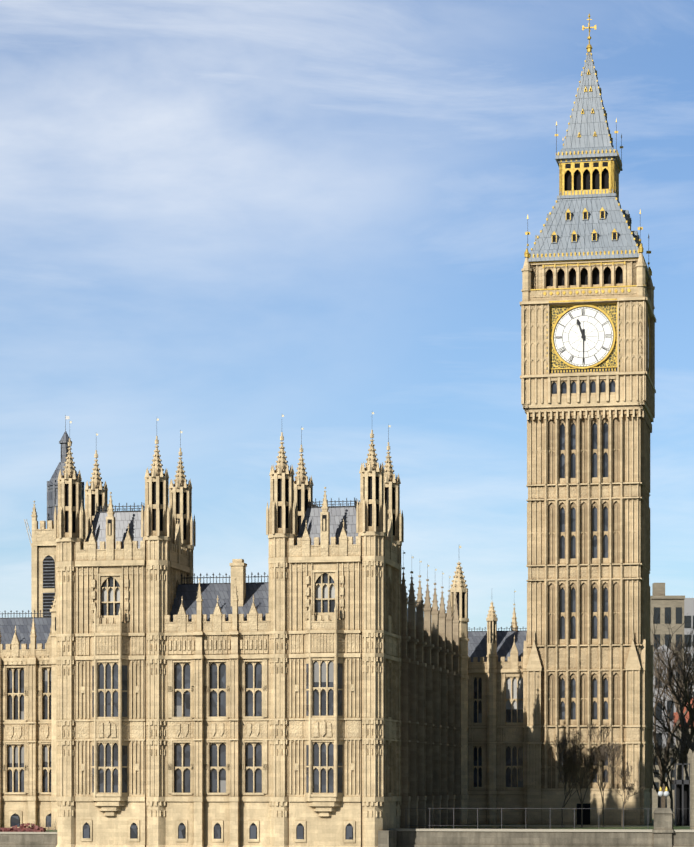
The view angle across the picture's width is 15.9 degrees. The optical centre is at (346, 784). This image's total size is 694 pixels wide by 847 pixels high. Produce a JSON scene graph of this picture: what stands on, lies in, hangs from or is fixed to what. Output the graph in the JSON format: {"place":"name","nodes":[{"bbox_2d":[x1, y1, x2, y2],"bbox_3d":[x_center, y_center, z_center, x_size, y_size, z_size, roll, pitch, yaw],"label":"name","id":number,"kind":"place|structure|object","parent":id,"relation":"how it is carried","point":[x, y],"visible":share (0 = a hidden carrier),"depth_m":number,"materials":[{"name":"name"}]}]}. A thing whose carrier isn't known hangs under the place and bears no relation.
{"place":"outdoors","nodes":[
{"label":"outdoors","id":0,"kind":"place"},
{"bbox_2d":[0,823,48,831],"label":"flower bed","id":1,"kind":"object","parent":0,"point":[22,828],"visible":0.62,"depth_m":256.25,"materials":[{"name":"red plant"}]},
{"bbox_2d":[24,519,32,544],"bbox_3d":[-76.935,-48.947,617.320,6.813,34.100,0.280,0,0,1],"label":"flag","id":2,"kind":"object","parent":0,"point":[27,528],"visible":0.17,"depth_m":617.30,"materials":[{"name":"grey fabric"}]},
{"bbox_2d":[8,661,522,792],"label":"palace blind","id":3,"kind":"object","parent":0,"point":[222,783],"visible":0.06,"depth_m":251.08,"materials":[{"name":"white fabric"}]},
{"bbox_2d":[102,585,522,708],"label":"palace curtain","id":4,"kind":"object","parent":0,"point":[332,595],"visible":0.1,"depth_m":298.16,"materials":[{"name":"white fabric"}]},
{"bbox_2d":[0,808,693,846],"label":"parapet wall","id":5,"kind":"structure","parent":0,"point":[662,834],"depth_m":248.19,"materials":[{"name":"grey stone"}]},
{"bbox_2d":[0,828,693,833],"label":"embankment wall","id":6,"kind":"structure","parent":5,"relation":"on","point":[566,830],"depth_m":248.36,"materials":[{"name":"grey stone"}]},
{"bbox_2d":[0,0,693,630],"label":"sky","id":7,"kind":"structure","parent":0,"point":[221,220],"materials":[{"name":"blue"}]},
{"bbox_2d":[46,819,689,831],"bbox_3d":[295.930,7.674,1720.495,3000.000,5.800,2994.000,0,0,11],"label":"pavement","id":8,"kind":"structure","parent":0,"point":[526,826],"depth_m":281.71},
{"bbox_2d":[0,72,693,846],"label":"palace","id":9,"kind":"structure","parent":8,"relation":"on","point":[154,807],"depth_m":250.74,"materials":[{"name":"beige stone"}]},
{"bbox_2d":[0,512,396,770],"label":"carved wall panels","id":10,"kind":"object","parent":9,"relation":"attached to","point":[303,547],"visible":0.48,"depth_m":250.38,"materials":[{"name":"beige stone"}]},
{"bbox_2d":[0,430,526,661],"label":"roof","id":11,"kind":"structure","parent":9,"relation":"attached to","point":[477,641],"depth_m":254.64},
{"bbox_2d":[70,412,515,591],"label":"weather vanes","id":12,"kind":"object","parent":9,"relation":"attached to","point":[303,429],"visible":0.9,"depth_m":260.70,"materials":[{"name":"gold metal"}]},
{"bbox_2d":[400,567,467,828],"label":"side wall","id":13,"kind":"structure","parent":8,"relation":"on","point":[431,729],"depth_m":271.72,"materials":[{"name":"beige stone"}]},
{"bbox_2d":[468,252,655,824],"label":"clock tower","id":14,"kind":"structure","parent":8,"relation":"on","point":[629,403],"depth_m":295.95,"materials":[{"name":"beige stone"}]},
{"bbox_2d":[650,608,693,822],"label":"bare tree","id":15,"kind":"object","parent":8,"relation":"on","point":[686,744],"visible":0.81,"depth_m":326.65,"materials":[{"name":"brown plant"}]},
{"bbox_2d":[650,583,693,828],"bbox_3d":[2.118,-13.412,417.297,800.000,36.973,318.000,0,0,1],"label":"background building","id":16,"kind":"structure","parent":8,"relation":"on","point":[660,599],"depth_m":390.66,"materials":[{"name":"grey concrete"}]},
{"bbox_2d":[654,607,693,789],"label":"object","id":17,"kind":"object","parent":16,"relation":"on","point":[687,624],"visible":0.19,"depth_m":390.61,"materials":[{"name":"grey glass"}]},
{"bbox_2d":[674,697,693,726],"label":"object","id":18,"kind":"object","parent":16,"relation":"on","point":[687,714],"depth_m":370.20,"materials":[{"name":"brown"}]},
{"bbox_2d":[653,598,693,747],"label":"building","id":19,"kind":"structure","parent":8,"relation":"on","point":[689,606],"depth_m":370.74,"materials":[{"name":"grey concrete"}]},
{"bbox_2d":[407,622,431,662],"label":"window","id":20,"kind":"structure","parent":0,"point":[416,649],"depth_m":261.75,"materials":[{"name":"black glass"}]},
{"bbox_2d":[468,261,652,742],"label":"carved stone panels","id":21,"kind":"object","parent":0,"point":[513,734],"visible":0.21,"depth_m":295.93,"materials":[{"name":"beige stone"}]},
{"bbox_2d":[551,304,616,368],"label":"surround","id":22,"kind":"object","parent":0,"point":[610,310],"depth_m":295.06,"materials":[{"name":"gold metal"}]},
{"bbox_2d":[531,417,638,787],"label":"tower wall panels","id":23,"kind":"object","parent":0,"point":[583,585],"visible":0.06,"depth_m":295.89,"materials":[{"name":"beige stone"}]},
{"bbox_2d":[528,52,650,279],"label":"spire roof","id":24,"kind":"structure","parent":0,"point":[587,124],"depth_m":298.20,"materials":[{"name":"grey metal"}]},
{"bbox_2d":[524,13,667,790],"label":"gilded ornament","id":25,"kind":"object","parent":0,"point":[611,167],"visible":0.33,"depth_m":297.08,"materials":[{"name":"gold metal"}]},
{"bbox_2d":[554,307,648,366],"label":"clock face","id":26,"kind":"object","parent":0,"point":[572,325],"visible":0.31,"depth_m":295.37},
{"bbox_2d":[658,791,668,796],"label":"lamp globes","id":27,"kind":"object","parent":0,"point":[661,793],"visible":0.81,"depth_m":246.40,"materials":[{"name":"white glass"}]},
{"bbox_2d":[671,763,689,825],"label":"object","id":28,"kind":"object","parent":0,"point":[679,804],"depth_m":286.82,"materials":[{"name":"black metal"}]},
{"bbox_3d":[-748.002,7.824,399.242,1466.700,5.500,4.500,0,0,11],"label":"palace ground","id":29,"kind":"structure","parent":0,"visible":0},
{"bbox_2d":[34,721,645,831],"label":"bare shrubs","id":30,"kind":"object","parent":29,"relation":"on","point":[570,764],"visible":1,"depth_m":276.10,"materials":[{"name":"brown plant"}]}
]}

